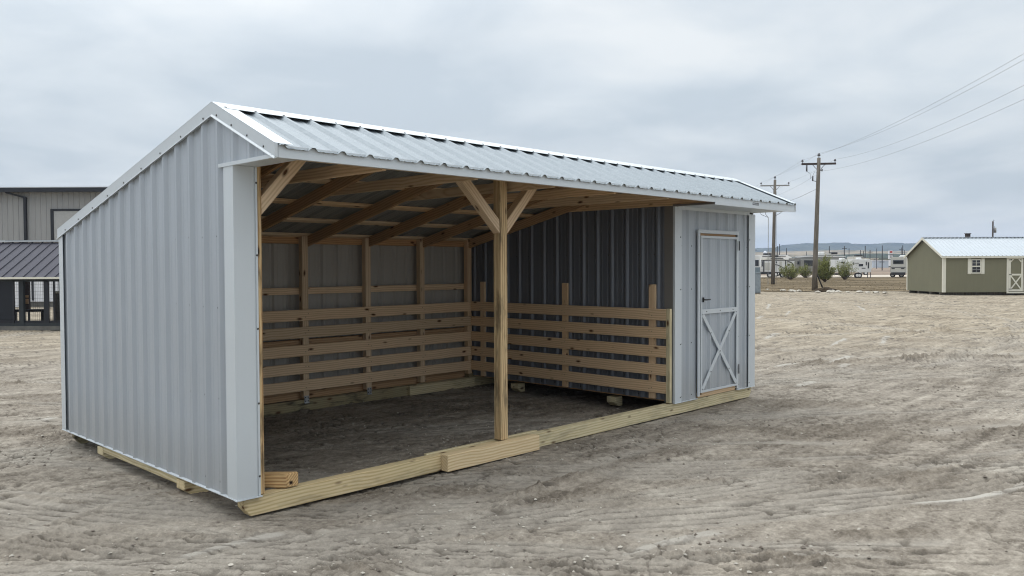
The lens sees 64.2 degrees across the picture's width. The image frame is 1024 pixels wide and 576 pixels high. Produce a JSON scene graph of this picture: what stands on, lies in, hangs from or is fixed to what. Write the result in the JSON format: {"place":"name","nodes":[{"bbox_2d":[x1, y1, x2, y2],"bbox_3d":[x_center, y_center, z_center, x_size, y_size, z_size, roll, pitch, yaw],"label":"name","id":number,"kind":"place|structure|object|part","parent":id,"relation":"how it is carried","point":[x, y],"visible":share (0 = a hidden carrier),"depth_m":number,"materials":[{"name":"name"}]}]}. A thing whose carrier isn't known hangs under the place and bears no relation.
{"place":"outdoors","nodes":[
{"label":"outdoors","id":0,"kind":"place"},
{"bbox_2d":[5,240,59,306],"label":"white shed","id":1,"kind":"structure","parent":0,"point":[37,288],"depth_m":36.58,"materials":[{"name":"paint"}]},
{"bbox_2d":[0,277,1023,575],"bbox_3d":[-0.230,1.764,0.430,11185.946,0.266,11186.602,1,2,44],"label":"ground","id":2,"kind":"structure","parent":0,"point":[852,341],"depth_m":6.78,"materials":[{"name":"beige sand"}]},
{"bbox_2d":[25,282,30,320],"bbox_3d":[-15.527,0.323,26.059,0.243,1.600,0.150,0,2,0],"label":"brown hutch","id":3,"kind":"object","parent":2,"relation":"on","point":[28,295],"visible":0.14,"depth_m":26.03,"materials":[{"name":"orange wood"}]},
{"bbox_2d":[0,240,59,330],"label":"kennel","id":4,"kind":"object","parent":2,"relation":"on","point":[22,263],"visible":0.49,"depth_m":23.08,"materials":[{"name":"metal"}]},
{"bbox_2d":[16,309,43,320],"bbox_3d":[-15.200,0.901,25.711,0.893,0.460,0.100,0,2,-7],"label":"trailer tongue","id":5,"kind":"object","parent":2,"relation":"on","point":[39,310],"visible":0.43,"depth_m":25.68,"materials":[{"name":"black metal"}]},
{"bbox_2d":[0,186,108,242],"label":"warehouse","id":6,"kind":"structure","parent":2,"relation":"on","point":[36,213],"depth_m":44.91,"materials":[{"name":"metal"}]},
{"bbox_2d":[54,211,77,239],"bbox_3d":[-23.751,-1.805,44.950,2.922,4.893,0.015,0,2,0],"label":"loading door","id":7,"kind":"structure","parent":6,"relation":"in","point":[60,217],"depth_m":44.89,"materials":[{"name":"white metal"}]},
{"bbox_2d":[55,291,59,319],"bbox_3d":[-14.493,0.605,26.191,0.146,1.020,0.340,0,2,0],"label":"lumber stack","id":8,"kind":"object","parent":2,"relation":"on","point":[57,310],"visible":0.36,"depth_m":26.04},
{"bbox_2d":[57,102,795,515],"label":"loafing shed","id":9,"kind":"structure","parent":2,"relation":"on","point":[231,276],"depth_m":8.61,"materials":[{"name":"metal"}]},
{"bbox_2d":[700,236,739,392],"bbox_3d":[2.632,0.313,10.272,0.088,1.923,0.911,1,2,44],"label":"door","id":10,"kind":"structure","parent":9,"relation":"in","point":[718,254],"depth_m":10.28,"materials":[{"name":"metal"}]},
{"bbox_2d":[0,358,1023,575],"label":"soil clods","id":11,"kind":"object","parent":2,"relation":"on","point":[509,537],"visible":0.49,"depth_m":5.98,"materials":[{"name":"brown soil"}]},
{"bbox_2d":[755,273,760,293],"bbox_3d":[14.777,-0.305,50.490,1.100,1.290,0.570,0,2,0],"label":"utility cabinet","id":12,"kind":"object","parent":2,"relation":"on","point":[757,283],"visible":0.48,"depth_m":50.23,"materials":[{"name":"grey metal"}]},
{"bbox_3d":[14.997,-0.304,50.237,0.520,1.060,0.015,0,2,0],"label":"cabinet door","id":13,"kind":"part","parent":12,"relation":"part of","materials":[{"name":"grey metal"}]},
{"bbox_2d":[904,237,1023,294],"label":"storage shed","id":14,"kind":"structure","parent":2,"relation":"on","point":[966,266],"depth_m":46.71,"materials":[{"name":"green wood"}]},
{"bbox_2d":[971,259,980,273],"bbox_3d":[26.378,-1.228,46.429,0.555,0.815,0.040,0,2,0],"label":"window","id":15,"kind":"structure","parent":14,"relation":"in","point":[975,263],"depth_m":46.43,"materials":[{"name":"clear glass"}]},
{"bbox_2d":[1009,258,1022,290],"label":"door","id":16,"kind":"structure","parent":14,"relation":"in","point":[1015,264],"depth_m":46.43,"materials":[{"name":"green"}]},
{"bbox_2d":[1023,258,1023,290],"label":"door","id":17,"kind":"structure","parent":14,"relation":"in","point":[1023,258],"depth_m":46.44,"materials":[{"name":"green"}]},
{"bbox_2d":[0,0,1023,247],"label":"sky","id":18,"kind":"structure","parent":0,"point":[747,91],"materials":[{"name":"grey"}]},
{"bbox_2d":[755,250,908,256],"bbox_3d":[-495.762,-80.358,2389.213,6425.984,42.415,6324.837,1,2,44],"label":"hills","id":19,"kind":"structure","parent":0,"point":[802,253],"depth_m":1946.07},
{"bbox_2d":[761,267,906,274],"bbox_3d":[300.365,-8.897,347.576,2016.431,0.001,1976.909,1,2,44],"label":"field","id":20,"kind":"structure","parent":0,"point":[880,271],"depth_m":173.49,"materials":[{"name":"soil"}]},
{"bbox_2d":[847,255,866,274],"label":"travel trailer","id":21,"kind":"object","parent":20,"relation":"on","point":[862,257],"visible":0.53,"depth_m":136.17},
{"bbox_2d":[888,251,892,272],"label":"pylon sign","id":22,"kind":"object","parent":20,"relation":"on","point":[891,254],"visible":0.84,"depth_m":159.85,"materials":[{"name":"white metal"}]},
{"bbox_2d":[761,275,906,277],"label":"gravel road","id":23,"kind":"structure","parent":0,"point":[763,276],"depth_m":120.33,"materials":[{"name":"beige gravel"}]},
{"bbox_2d":[761,255,784,276],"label":"travel trailer","id":24,"kind":"object","parent":23,"relation":"on","point":[777,257],"visible":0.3,"depth_m":120.93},
{"bbox_2d":[755,253,791,275],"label":"travel trailer","id":25,"kind":"object","parent":23,"relation":"on","point":[786,257],"visible":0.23,"depth_m":128.49,"materials":[{"name":"white metal"}]},
{"bbox_2d":[760,260,794,277],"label":"travel trailer","id":26,"kind":"object","parent":23,"relation":"on","point":[765,266],"visible":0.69,"depth_m":112.18,"materials":[{"name":"white metal"}]},
{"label":"ramp door","id":27,"kind":"part","parent":26,"relation":"part of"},
{"bbox_2d":[789,252,845,272],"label":"fifth wheel","id":28,"kind":"object","parent":23,"relation":"on","point":[803,261],"visible":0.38,"depth_m":115.42,"materials":[{"name":"white metal"}]},
{"bbox_2d":[804,260,812,265],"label":"window","id":29,"kind":"structure","parent":28,"relation":"in","point":[810,262],"depth_m":114.96,"materials":[{"name":"black glass"}]},
{"bbox_2d":[761,277,908,291],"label":"dry grass field","id":30,"kind":"structure","parent":0,"point":[863,282],"depth_m":72.56,"materials":[{"name":"brown plant"}]},
{"bbox_2d":[755,256,759,272],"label":"motorhome","id":31,"kind":"object","parent":30,"relation":"on","point":[757,264],"visible":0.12,"depth_m":108.90,"materials":[{"name":"white metal"}]},
{"bbox_2d":[760,176,789,283],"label":"utility pole","id":32,"kind":"object","parent":30,"relation":"on","point":[774,227],"visible":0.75,"depth_m":72.69,"materials":[{"name":"wood"}]},
{"bbox_2d":[778,262,803,279],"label":"bush","id":33,"kind":"object","parent":30,"relation":"on","point":[791,271],"visible":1,"depth_m":95.98,"materials":[{"name":"green plant"}]},
{"bbox_2d":[798,264,811,277],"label":"bush","id":34,"kind":"object","parent":30,"relation":"on","point":[805,273],"visible":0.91,"depth_m":108.69,"materials":[{"name":"green plant"}]},
{"bbox_2d":[801,153,835,290],"bbox_3d":[20.790,-4.465,55.312,2.288,9.331,0.564,0,2,5],"label":"utility pole","id":35,"kind":"object","parent":30,"relation":"on","point":[815,251],"visible":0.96,"depth_m":55.25,"materials":[{"name":"wood"}]},
{"bbox_2d":[757,60,1022,187],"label":"overhead wire","id":36,"kind":"object","parent":35,"relation":"attached to","point":[913,117],"visible":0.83,"depth_m":35.35,"materials":[{"name":"metal"}]},
{"bbox_2d":[761,54,1022,182],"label":"overhead wire","id":37,"kind":"object","parent":35,"relation":"attached to","point":[925,107],"visible":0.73,"depth_m":32.52,"materials":[{"name":"metal"}]},
{"bbox_2d":[779,99,1023,194],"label":"overhead wire","id":38,"kind":"object","parent":35,"relation":"attached to","point":[914,145],"visible":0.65,"depth_m":33.79,"materials":[{"name":"metal"}]},
{"bbox_2d":[780,85,1023,187],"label":"overhead wire","id":39,"kind":"object","parent":35,"relation":"attached to","point":[924,131],"visible":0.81,"depth_m":33.63,"materials":[{"name":"metal"}]},
{"bbox_2d":[814,287,836,291],"bbox_3d":[20.508,0.123,53.391,1.609,0.359,1.061,0,2,0],"label":"dirt mound","id":40,"kind":"object","parent":30,"relation":"on","point":[824,289],"visible":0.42,"depth_m":53.07,"materials":[{"name":"soil"}]},
{"bbox_2d":[817,253,835,281],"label":"bush","id":41,"kind":"object","parent":30,"relation":"on","point":[824,273],"visible":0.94,"depth_m":81.74,"materials":[{"name":"green plant"}]},
{"bbox_2d":[829,258,850,276],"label":"travel trailer","id":42,"kind":"object","parent":30,"relation":"on","point":[833,263],"visible":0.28,"depth_m":108.97,"materials":[{"name":"white metal"}]},
{"bbox_2d":[836,258,858,279],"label":"bush","id":43,"kind":"object","parent":30,"relation":"on","point":[842,274],"visible":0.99,"depth_m":94.61,"materials":[{"name":"green plant"}]},
{"bbox_2d":[845,257,871,277],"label":"travel trailer","id":44,"kind":"object","parent":30,"relation":"on","point":[863,265],"visible":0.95,"depth_m":106.74,"materials":[{"name":"white metal"}]},
{"bbox_2d":[890,255,906,276],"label":"motorhome","id":45,"kind":"object","parent":30,"relation":"on","point":[899,266],"visible":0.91,"depth_m":108.47,"materials":[{"name":"white metal"}]},
{"bbox_2d":[893,260,902,263],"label":"rear window","id":46,"kind":"structure","parent":45,"relation":"in","point":[894,261],"depth_m":108.42,"materials":[{"name":"black glass"}]},
{"bbox_2d":[992,221,995,236],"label":"utility pole","id":47,"kind":"object","parent":30,"relation":"on","point":[993,229],"visible":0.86,"depth_m":89.75,"materials":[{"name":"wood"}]},
{"bbox_2d":[755,242,915,251],"bbox_3d":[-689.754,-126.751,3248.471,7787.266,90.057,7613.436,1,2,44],"label":"hills","id":48,"kind":"structure","parent":0,"point":[849,246],"depth_m":3020.99,"materials":[{"name":"green plant"}]},
{"bbox_2d":[792,253,905,257],"bbox_3d":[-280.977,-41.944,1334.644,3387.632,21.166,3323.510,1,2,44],"label":"hills","id":49,"kind":"structure","parent":0,"point":[873,255],"depth_m":1196.43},
{"bbox_2d":[871,260,888,267],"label":"metal building","id":50,"kind":"structure","parent":0,"point":[885,263],"depth_m":429.62,"materials":[{"name":"white paint"}]}
]}

